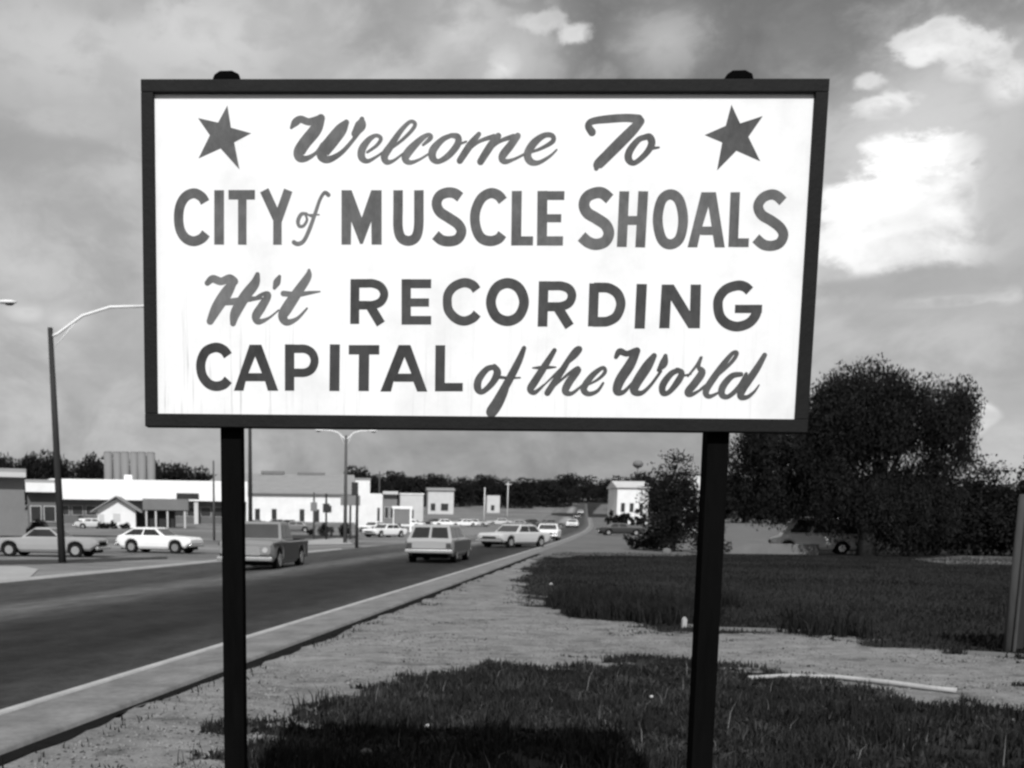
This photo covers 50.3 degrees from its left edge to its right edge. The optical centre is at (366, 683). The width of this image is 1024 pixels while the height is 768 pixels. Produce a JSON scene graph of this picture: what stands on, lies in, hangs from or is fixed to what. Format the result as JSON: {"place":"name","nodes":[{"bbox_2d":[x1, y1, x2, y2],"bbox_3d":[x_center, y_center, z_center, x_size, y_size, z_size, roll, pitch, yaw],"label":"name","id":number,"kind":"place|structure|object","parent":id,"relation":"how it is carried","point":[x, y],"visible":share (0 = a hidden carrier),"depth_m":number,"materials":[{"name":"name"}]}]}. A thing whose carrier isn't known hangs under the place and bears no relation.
{"place":"outdoors","nodes":[
{"label":"outdoors","id":0,"kind":"place"},
{"bbox_2d":[0,504,554,576],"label":"parking lot","id":1,"kind":"structure","parent":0,"point":[209,550],"depth_m":92.21,"materials":[{"name":"grey asphalt"}]},
{"bbox_2d":[0,468,25,535],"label":"commercial building","id":2,"kind":"structure","parent":1,"relation":"on","point":[12,509],"depth_m":73.66,"materials":[{"name":"grey paint"}]},
{"bbox_2d":[0,566,37,579],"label":"driveway apron","id":3,"kind":"object","parent":1,"relation":"on","point":[9,572],"visible":0.89,"depth_m":35.72,"materials":[{"name":"concrete"}]},
{"bbox_2d":[25,479,56,527],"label":"storefront","id":4,"kind":"object","parent":1,"relation":"on","point":[41,502],"visible":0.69,"depth_m":86.71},
{"bbox_2d":[30,506,41,521],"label":"window","id":5,"kind":"structure","parent":4,"relation":"in","point":[35,511],"depth_m":86.73,"materials":[{"name":"grey glass"}]},
{"bbox_2d":[43,506,55,521],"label":"window","id":6,"kind":"structure","parent":4,"relation":"in","point":[49,511],"depth_m":87.05,"materials":[{"name":"grey glass"}]},
{"bbox_2d":[0,527,110,557],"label":"coupe utility","id":7,"kind":"object","parent":1,"relation":"on","point":[39,540],"visible":0.98,"depth_m":49.45,"materials":[{"name":"silver paint"}]},
{"bbox_2d":[26,529,56,536],"bbox_3d":[-14.934,-6.926,49.473,1.505,0.329,0.135,1,9,4],"label":"window","id":8,"kind":"structure","parent":7,"relation":"in","point":[36,532],"depth_m":49.46,"materials":[{"name":"grey glass"}]},
{"bbox_2d":[0,556,167,563],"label":"grass strip","id":9,"kind":"object","parent":1,"relation":"on","point":[56,561],"depth_m":45.39,"materials":[{"name":"plant"}]},
{"bbox_2d":[48,305,143,562],"bbox_3d":[-10.313,-9.809,42.842,4.482,10.233,0.308,1,9,0],"label":"street lamp","id":10,"kind":"object","parent":9,"relation":"on","point":[59,499],"visible":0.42,"depth_m":42.73,"materials":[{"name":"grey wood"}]},
{"bbox_2d":[73,518,110,528],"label":"sedan car","id":11,"kind":"object","parent":1,"relation":"on","point":[90,522],"visible":0.71,"depth_m":139.48,"materials":[{"name":"paint"}]},
{"bbox_2d":[79,496,189,527],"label":"gabled house","id":12,"kind":"structure","parent":1,"relation":"on","point":[118,510],"depth_m":149.64,"materials":[{"name":"white paint"}]},
{"bbox_2d":[48,475,247,523],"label":"shopping arcade","id":13,"kind":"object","parent":1,"relation":"on","point":[82,498],"visible":0.57,"depth_m":183.76},
{"bbox_2d":[115,527,203,553],"bbox_3d":[-10.975,-7.612,57.127,4.400,1.335,1.750,3,9,16],"label":"hatchback car","id":14,"kind":"object","parent":1,"relation":"on","point":[143,539],"visible":0.99,"depth_m":56.45,"materials":[{"name":"white paint"}]},
{"bbox_2d":[0,548,341,582],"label":"kerb","id":15,"kind":"structure","parent":1,"relation":"on","point":[82,573],"depth_m":36.70,"materials":[{"name":"concrete"}]},
{"bbox_2d":[213,460,214,539],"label":"utility pole","id":16,"kind":"object","parent":1,"relation":"on","point":[213,503],"visible":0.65,"depth_m":88.74,"materials":[{"name":"grey wood"}]},
{"bbox_2d":[248,429,252,520],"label":"street lamp","id":17,"kind":"object","parent":1,"relation":"on","point":[250,516],"visible":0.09,"depth_m":82.44,"materials":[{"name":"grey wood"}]},
{"bbox_2d":[210,471,382,521],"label":"warehouse store","id":18,"kind":"structure","parent":1,"relation":"on","point":[282,495],"depth_m":222.34,"materials":[{"name":"white paint"}]},
{"bbox_2d":[288,521,315,531],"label":"sedan car","id":19,"kind":"object","parent":1,"relation":"on","point":[299,526],"visible":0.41,"depth_m":130.90,"materials":[{"name":"grey paint"}]},
{"bbox_2d":[311,492,316,538],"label":"pole sign","id":20,"kind":"object","parent":1,"relation":"on","point":[313,506],"visible":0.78,"depth_m":98.61,"materials":[{"name":"metal"}]},
{"bbox_2d":[292,535,354,538],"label":"traffic island","id":21,"kind":"structure","parent":1,"relation":"on","point":[316,536],"depth_m":107.91,"materials":[{"name":"grey concrete"}]},
{"bbox_2d":[317,522,334,535],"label":"bush","id":22,"kind":"object","parent":21,"relation":"on","point":[321,531],"visible":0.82,"depth_m":110.41,"materials":[{"name":"grey plant"}]},
{"bbox_2d":[308,537,351,544],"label":"traffic island","id":23,"kind":"structure","parent":1,"relation":"on","point":[327,541],"depth_m":87.72,"materials":[{"name":"concrete"}]},
{"bbox_2d":[323,493,329,538],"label":"pole sign","id":24,"kind":"object","parent":23,"relation":"on","point":[326,508],"visible":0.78,"depth_m":96.65,"materials":[{"name":"grey metal"}]},
{"bbox_2d":[315,429,376,542],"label":"street lamp","id":25,"kind":"object","parent":23,"relation":"on","point":[345,497],"visible":0.96,"depth_m":84.22,"materials":[{"name":"metal"}]},
{"bbox_2d":[341,482,359,538],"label":"sign","id":26,"kind":"object","parent":1,"relation":"on","point":[351,500],"visible":0.83,"depth_m":98.44,"materials":[{"name":"grey metal"}]},
{"bbox_2d":[361,524,408,537],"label":"sedan car","id":27,"kind":"object","parent":1,"relation":"on","point":[382,530],"visible":0.98,"depth_m":108.33,"materials":[{"name":"white paint"}]},
{"bbox_2d":[392,506,412,531],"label":"sign frame","id":28,"kind":"object","parent":1,"relation":"on","point":[402,514],"visible":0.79,"depth_m":140.15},
{"bbox_2d":[0,503,588,708],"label":"road","id":29,"kind":"structure","parent":0,"point":[58,634],"depth_m":20.00,"materials":[{"name":"grey asphalt"}]},
{"bbox_2d":[217,521,308,568],"bbox_3d":[-3.588,-4.952,38.421,1.964,1.654,5.400,2,9,10],"label":"pickup truck","id":30,"kind":"object","parent":29,"relation":"on","point":[275,545],"visible":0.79,"depth_m":37.31,"materials":[{"name":"paint"}]},
{"bbox_2d":[0,518,589,714],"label":"kerb lip","id":31,"kind":"object","parent":29,"relation":"on","point":[58,694],"visible":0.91,"depth_m":11.83,"materials":[{"name":"grey concrete"}]},
{"bbox_2d":[405,524,470,562],"bbox_3d":[2.882,-5.484,41.926,1.844,1.415,5.200,3,9,13],"label":"station wagon","id":32,"kind":"object","parent":29,"relation":"on","point":[429,541],"visible":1,"depth_m":39.74,"materials":[{"name":"silver paint"}]},
{"bbox_2d":[476,524,551,547],"bbox_3d":[9.042,-8.969,65.314,5.200,1.375,1.900,-8,12,-44],"label":"sedan car","id":33,"kind":"object","parent":29,"relation":"on","point":[512,535],"visible":0.99,"depth_m":64.47,"materials":[{"name":"paint"}]},
{"bbox_2d":[538,524,560,540],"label":"sedan car","id":34,"kind":"object","parent":29,"relation":"on","point":[554,530],"visible":0.54,"depth_m":88.05,"materials":[{"name":"white paint"}]},
{"bbox_2d":[0,0,1023,499],"label":"sky","id":35,"kind":"structure","parent":0,"point":[921,256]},
{"bbox_2d":[113,499,1023,717],"bbox_3d":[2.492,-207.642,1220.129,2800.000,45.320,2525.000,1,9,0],"label":"ground","id":36,"kind":"structure","parent":0,"point":[592,507],"depth_m":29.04,"materials":[{"name":"plant"}]},
{"bbox_2d":[0,456,30,509],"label":"distant tree","id":37,"kind":"object","parent":36,"relation":"on","point":[18,465],"visible":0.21,"depth_m":309.21,"materials":[{"name":"black plant"}]},
{"bbox_2d":[22,451,49,504],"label":"distant tree","id":38,"kind":"object","parent":36,"relation":"on","point":[35,471],"visible":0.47,"depth_m":311.00,"materials":[{"name":"black plant"}]},
{"bbox_2d":[37,448,53,478],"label":"distant tree","id":39,"kind":"object","parent":36,"relation":"on","point":[48,466],"visible":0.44,"depth_m":312.21,"materials":[{"name":"black plant"}]},
{"bbox_2d":[45,454,68,478],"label":"distant tree","id":40,"kind":"object","parent":36,"relation":"on","point":[64,475],"visible":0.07,"depth_m":322.36,"materials":[{"name":"black plant"}]},
{"bbox_2d":[60,459,85,478],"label":"distant tree","id":41,"kind":"object","parent":36,"relation":"on","point":[70,472],"visible":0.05,"depth_m":337.24,"materials":[{"name":"black plant"}]},
{"bbox_2d":[72,458,99,478],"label":"distant tree","id":42,"kind":"object","parent":36,"relation":"on","point":[84,472],"visible":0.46,"depth_m":311.78,"materials":[{"name":"black plant"}]},
{"bbox_2d":[82,451,103,478],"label":"distant tree","id":43,"kind":"object","parent":36,"relation":"on","point":[86,457],"visible":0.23,"depth_m":324.32,"materials":[{"name":"black plant"}]},
{"bbox_2d":[104,451,112,479],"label":"silo","id":44,"kind":"object","parent":36,"relation":"on","point":[108,470],"visible":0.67,"depth_m":254.46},
{"bbox_2d":[113,451,120,479],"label":"silo","id":45,"kind":"object","parent":36,"relation":"on","point":[116,465],"visible":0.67,"depth_m":255.03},
{"bbox_2d":[120,451,129,479],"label":"silo","id":46,"kind":"object","parent":36,"relation":"on","point":[125,470],"visible":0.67,"depth_m":254.39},
{"bbox_2d":[130,452,137,479],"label":"silo","id":47,"kind":"object","parent":36,"relation":"on","point":[134,464],"visible":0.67,"depth_m":255.00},
{"bbox_2d":[138,452,146,479],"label":"silo","id":48,"kind":"object","parent":36,"relation":"on","point":[142,466],"visible":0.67,"depth_m":254.46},
{"bbox_2d":[147,452,154,479],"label":"silo","id":49,"kind":"object","parent":36,"relation":"on","point":[150,465],"visible":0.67,"depth_m":255.03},
{"bbox_2d":[156,463,180,480],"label":"distant tree","id":50,"kind":"object","parent":36,"relation":"on","point":[162,476],"visible":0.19,"depth_m":310.44,"materials":[{"name":"black plant"}]},
{"bbox_2d":[163,461,192,480],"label":"distant tree","id":51,"kind":"object","parent":36,"relation":"on","point":[180,474],"visible":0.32,"depth_m":309.56,"materials":[{"name":"black plant"}]},
{"bbox_2d":[171,465,210,480],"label":"distant tree","id":52,"kind":"object","parent":36,"relation":"on","point":[197,475],"visible":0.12,"depth_m":317.44,"materials":[{"name":"black plant"}]},
{"bbox_2d":[0,554,540,764],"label":"gutter trench","id":53,"kind":"object","parent":36,"relation":"on","point":[41,744],"visible":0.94,"depth_m":10.37,"materials":[{"name":"concrete"}]},
{"bbox_2d":[0,518,593,754],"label":"gutter","id":54,"kind":"object","parent":36,"relation":"on","point":[25,726],"visible":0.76,"depth_m":10.69,"materials":[{"name":"concrete"}]},
{"bbox_2d":[355,493,357,547],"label":"utility pole","id":55,"kind":"object","parent":36,"relation":"on","point":[356,530],"visible":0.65,"depth_m":71.15,"materials":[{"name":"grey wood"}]},
{"bbox_2d":[343,465,371,492],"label":"distant tree","id":56,"kind":"object","parent":36,"relation":"on","point":[357,472],"visible":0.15,"depth_m":396.45,"materials":[{"name":"black plant"}]},
{"bbox_2d":[354,478,370,514],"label":"shop building","id":57,"kind":"structure","parent":36,"relation":"on","point":[363,485],"depth_m":196.79,"materials":[{"name":"white paint"}]},
{"bbox_2d":[358,493,381,525],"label":"shop building","id":58,"kind":"structure","parent":36,"relation":"on","point":[370,508],"depth_m":182.60,"materials":[{"name":"white paint"}]},
{"bbox_2d":[370,477,387,494],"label":"distant tree","id":59,"kind":"object","parent":36,"relation":"on","point":[374,485],"visible":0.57,"depth_m":398.88,"materials":[{"name":"black plant"}]},
{"bbox_2d":[382,491,397,523],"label":"shop building","id":60,"kind":"structure","parent":36,"relation":"on","point":[389,499],"depth_m":172.63,"materials":[{"name":"grey paint"}]},
{"bbox_2d":[382,470,405,505],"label":"distant tree","id":61,"kind":"object","parent":36,"relation":"on","point":[392,477],"visible":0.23,"depth_m":419.78,"materials":[{"name":"black plant"}]},
{"bbox_2d":[398,493,423,521],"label":"shop building","id":62,"kind":"structure","parent":36,"relation":"on","point":[415,500],"depth_m":231.78,"materials":[{"name":"white paint"}]},
{"bbox_2d":[392,474,431,505],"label":"distant tree","id":63,"kind":"object","parent":36,"relation":"on","point":[421,486],"visible":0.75,"depth_m":404.50,"materials":[{"name":"black plant"}]},
{"bbox_2d":[423,473,445,505],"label":"distant tree","id":64,"kind":"object","parent":36,"relation":"on","point":[434,480],"visible":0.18,"depth_m":414.91,"materials":[{"name":"black plant"}]},
{"bbox_2d":[425,488,454,513],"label":"shop building","id":65,"kind":"structure","parent":36,"relation":"on","point":[439,500],"depth_m":325.44,"materials":[{"name":"white paint"}]},
{"bbox_2d":[431,481,471,506],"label":"distant tree","id":66,"kind":"object","parent":36,"relation":"on","point":[460,494],"visible":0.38,"depth_m":409.71,"materials":[{"name":"black plant"}]},
{"bbox_2d":[445,480,477,506],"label":"distant tree","id":67,"kind":"object","parent":36,"relation":"on","point":[469,492],"visible":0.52,"depth_m":414.28,"materials":[{"name":"black plant"}]},
{"bbox_2d":[453,476,486,505],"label":"distant tree","id":68,"kind":"object","parent":36,"relation":"on","point":[476,491],"visible":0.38,"depth_m":434.77,"materials":[{"name":"black plant"}]},
{"bbox_2d":[469,474,495,505],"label":"distant tree","id":69,"kind":"object","parent":36,"relation":"on","point":[482,484],"visible":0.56,"depth_m":434.56,"materials":[{"name":"black plant"}]},
{"bbox_2d":[485,495,499,512],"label":"shop building","id":70,"kind":"structure","parent":36,"relation":"on","point":[492,503],"depth_m":345.24,"materials":[{"name":"white paint"}]},
{"bbox_2d":[483,477,511,505],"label":"distant tree","id":71,"kind":"object","parent":36,"relation":"on","point":[491,483],"visible":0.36,"depth_m":432.00,"materials":[{"name":"black plant"}]},
{"bbox_2d":[486,480,522,507],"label":"distant tree","id":72,"kind":"object","parent":36,"relation":"on","point":[499,490],"visible":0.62,"depth_m":405.12,"materials":[{"name":"black plant"}]},
{"bbox_2d":[0,554,1023,767],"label":"gravel verge","id":73,"kind":"structure","parent":36,"relation":"on","point":[496,585],"depth_m":12.38,"materials":[{"name":"grey gravel"}]},
{"bbox_2d":[2,578,481,767],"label":"trench weeds","id":74,"kind":"object","parent":73,"relation":"on","point":[43,755],"visible":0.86,"depth_m":10.15,"materials":[{"name":"plant"}]},
{"bbox_2d":[141,70,829,767],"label":"welcome sign","id":75,"kind":"object","parent":73,"relation":"on","point":[503,254],"visible":1,"depth_m":4.01,"materials":[{"name":"paint"}]},
{"bbox_2d":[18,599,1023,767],"bbox_3d":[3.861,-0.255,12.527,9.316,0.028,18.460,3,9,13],"label":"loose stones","id":76,"kind":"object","parent":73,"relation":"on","point":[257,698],"visible":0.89,"depth_m":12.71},
{"bbox_2d":[45,587,1022,767],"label":"gravel tufts","id":77,"kind":"object","parent":73,"relation":"on","point":[569,656],"visible":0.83,"depth_m":12.84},
{"bbox_2d":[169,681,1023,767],"bbox_3d":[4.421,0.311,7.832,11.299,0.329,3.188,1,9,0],"label":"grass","id":78,"kind":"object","parent":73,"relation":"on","point":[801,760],"visible":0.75,"depth_m":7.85,"materials":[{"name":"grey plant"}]},
{"bbox_2d":[174,647,1023,767],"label":"foreground grass","id":79,"kind":"structure","parent":73,"relation":"on","point":[376,698],"depth_m":8.67,"materials":[{"name":"plant"}]},
{"bbox_2d":[247,648,1019,767],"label":"dry stems","id":80,"kind":"object","parent":73,"relation":"on","point":[610,711],"visible":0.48,"depth_m":8.95,"materials":[{"name":"grey plant"}]},
{"bbox_2d":[541,576,876,638],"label":"tall weeds","id":81,"kind":"object","parent":73,"relation":"on","point":[607,605],"visible":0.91,"depth_m":17.65,"materials":[{"name":"grey plant"}]},
{"bbox_2d":[719,627,810,632],"bbox_3d":[6.044,-0.799,16.109,1.590,0.050,0.100,2,9,9],"label":"plank","id":82,"kind":"object","parent":73,"relation":"on","point":[757,629],"visible":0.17,"depth_m":16.10,"materials":[{"name":"grey wood"}]},
{"bbox_2d":[747,674,956,692],"bbox_3d":[4.897,-0.029,10.917,1.915,0.053,0.527,4,9,22],"label":"pipe","id":83,"kind":"object","parent":73,"relation":"on","point":[913,685],"visible":0.82,"depth_m":10.88,"materials":[{"name":"white metal"}]},
{"bbox_2d":[963,650,1023,657],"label":"plank","id":84,"kind":"object","parent":73,"relation":"on","point":[987,653],"visible":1,"depth_m":13.43,"materials":[{"name":"grey wood"}]},
{"bbox_2d":[504,477,540,508],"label":"distant tree","id":85,"kind":"object","parent":36,"relation":"on","point":[523,490],"visible":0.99,"depth_m":400.01,"materials":[{"name":"black plant"}]},
{"bbox_2d":[535,479,573,507],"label":"distant tree","id":86,"kind":"object","parent":36,"relation":"on","point":[552,489],"visible":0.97,"depth_m":420.32,"materials":[{"name":"black plant"}]},
{"bbox_2d":[547,475,575,506],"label":"distant tree","id":87,"kind":"object","parent":36,"relation":"on","point":[565,484],"visible":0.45,"depth_m":433.29,"materials":[{"name":"black plant"}]},
{"bbox_2d":[563,472,582,506],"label":"distant tree","id":88,"kind":"object","parent":36,"relation":"on","point":[575,491],"visible":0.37,"depth_m":439.47,"materials":[{"name":"black plant"}]},
{"bbox_2d":[560,474,597,501],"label":"distant tree","id":89,"kind":"object","parent":36,"relation":"on","point":[584,481],"visible":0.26,"depth_m":661.48,"materials":[{"name":"black plant"}]},
{"bbox_2d":[585,482,607,501],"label":"distant tree","id":90,"kind":"object","parent":36,"relation":"on","point":[592,493],"visible":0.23,"depth_m":644.03,"materials":[{"name":"black plant"}]},
{"bbox_2d":[594,477,615,502],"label":"distant tree","id":91,"kind":"object","parent":36,"relation":"on","point":[603,487],"visible":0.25,"depth_m":617.60,"materials":[{"name":"black plant"}]},
{"bbox_2d":[724,543,818,554],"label":"wall","id":92,"kind":"structure","parent":36,"relation":"on","point":[762,548],"depth_m":57.56,"materials":[{"name":"grey concrete"}]},
{"bbox_2d":[767,517,860,553],"bbox_3d":[24.783,-8.188,59.400,4.800,1.995,1.900,3,9,15],"label":"panel van","id":93,"kind":"object","parent":36,"relation":"on","point":[799,537],"visible":0.57,"depth_m":58.60,"materials":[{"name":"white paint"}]},
{"bbox_2d":[726,351,987,555],"bbox_3d":[25.108,-11.492,55.653,12.620,10.699,6.661,1,9,0],"label":"willow tree","id":94,"kind":"object","parent":36,"relation":"on","point":[855,422],"visible":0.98,"depth_m":54.65,"materials":[{"name":"black plant"}]},
{"bbox_2d":[900,471,982,555],"bbox_3d":[31.650,-9.271,59.217,4.721,4.836,3.768,1,9,0],"label":"broadleaf tree","id":95,"kind":"object","parent":36,"relation":"on","point":[937,551],"visible":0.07,"depth_m":58.64,"materials":[{"name":"black plant"}]},
{"bbox_2d":[935,453,1017,555],"bbox_3d":[33.487,-9.707,59.212,6.328,5.862,4.925,1,9,0],"label":"broadleaf tree","id":96,"kind":"object","parent":36,"relation":"on","point":[976,539],"visible":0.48,"depth_m":58.37,"materials":[{"name":"black plant"}]},
{"bbox_2d":[980,462,1023,555],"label":"broadleaf tree","id":97,"kind":"object","parent":36,"relation":"on","point":[1005,536],"visible":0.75,"depth_m":57.20,"materials":[{"name":"black plant"}]},
{"bbox_2d":[1002,494,1023,652],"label":"fence panel","id":98,"kind":"object","parent":36,"relation":"on","point":[1014,633],"visible":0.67,"depth_m":13.59,"materials":[{"name":"grey wood"}]},
{"bbox_2d":[537,504,787,557],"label":"dusty ground","id":99,"kind":"structure","parent":0,"point":[593,541],"depth_m":96.71,"materials":[{"name":"soil"}]},
{"bbox_2d":[604,509,626,524],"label":"bush","id":100,"kind":"object","parent":99,"relation":"on","point":[613,519],"visible":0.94,"depth_m":212.15,"materials":[{"name":"black plant"}]},
{"bbox_2d":[595,523,643,535],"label":"sedan car","id":101,"kind":"object","parent":99,"relation":"on","point":[618,528],"visible":0.93,"depth_m":117.88,"materials":[{"name":"paint"}]},
{"bbox_2d":[606,481,649,523],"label":"white house","id":102,"kind":"structure","parent":99,"relation":"on","point":[621,496],"depth_m":236.75,"materials":[{"name":"white paint"}]},
{"bbox_2d":[630,508,646,525],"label":"bush","id":103,"kind":"object","parent":99,"relation":"on","point":[639,521],"visible":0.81,"depth_m":212.03,"materials":[{"name":"black plant"}]},
{"bbox_2d":[623,531,666,549],"bbox_3d":[16.399,-8.332,62.997,2.610,1.403,2.217,1,9,0],"label":"bush","id":104,"kind":"object","parent":99,"relation":"on","point":[638,543],"visible":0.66,"depth_m":62.76,"materials":[{"name":"black plant"}]},
{"bbox_2d":[635,448,699,551],"bbox_3d":[16.964,-9.913,58.899,4.349,5.869,3.474,1,9,0],"label":"broadleaf tree","id":105,"kind":"object","parent":99,"relation":"on","point":[675,500],"visible":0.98,"depth_m":58.62,"materials":[{"name":"black plant"}]},
{"bbox_2d":[690,526,732,553],"bbox_3d":[17.966,-7.677,56.042,2.043,2.254,1.973,8,11,40],"label":"shrub","id":106,"kind":"object","parent":99,"relation":"on","point":[726,544],"visible":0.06,"depth_m":56.08,"materials":[{"name":"grey plant"}]},
{"bbox_2d":[725,475,765,522],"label":"broadleaf tree","id":107,"kind":"object","parent":99,"relation":"on","point":[728,512],"visible":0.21,"depth_m":254.69,"materials":[{"name":"black plant"}]},
{"bbox_2d":[919,556,1011,564],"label":"dirt track","id":108,"kind":"structure","parent":0,"point":[969,557],"depth_m":51.28,"materials":[{"name":"grey soil"}]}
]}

